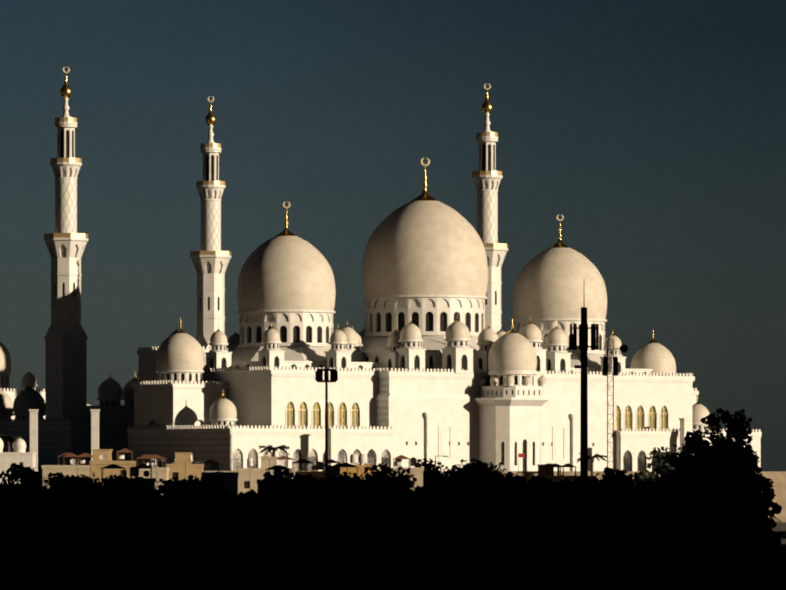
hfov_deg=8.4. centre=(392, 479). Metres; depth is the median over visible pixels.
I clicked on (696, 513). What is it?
trees and palms
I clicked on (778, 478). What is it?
mosque terrace ground
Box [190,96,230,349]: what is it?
minaret
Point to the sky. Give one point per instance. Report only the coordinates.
(655, 129)
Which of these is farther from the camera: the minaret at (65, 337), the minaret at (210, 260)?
the minaret at (210, 260)
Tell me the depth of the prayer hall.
1367.60 m
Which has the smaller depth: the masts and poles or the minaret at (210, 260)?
the masts and poles
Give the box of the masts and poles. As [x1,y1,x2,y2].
[77,299,627,533]
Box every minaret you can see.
[43,67,87,421]
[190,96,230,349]
[472,83,507,332]
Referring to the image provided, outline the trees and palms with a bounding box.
[0,408,785,589]
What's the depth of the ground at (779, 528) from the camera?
1130.51 m
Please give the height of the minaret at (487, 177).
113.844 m
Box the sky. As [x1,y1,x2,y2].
[0,0,785,471]
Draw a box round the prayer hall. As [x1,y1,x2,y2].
[127,158,761,470]
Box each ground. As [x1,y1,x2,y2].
[38,471,785,521]
[772,522,785,546]

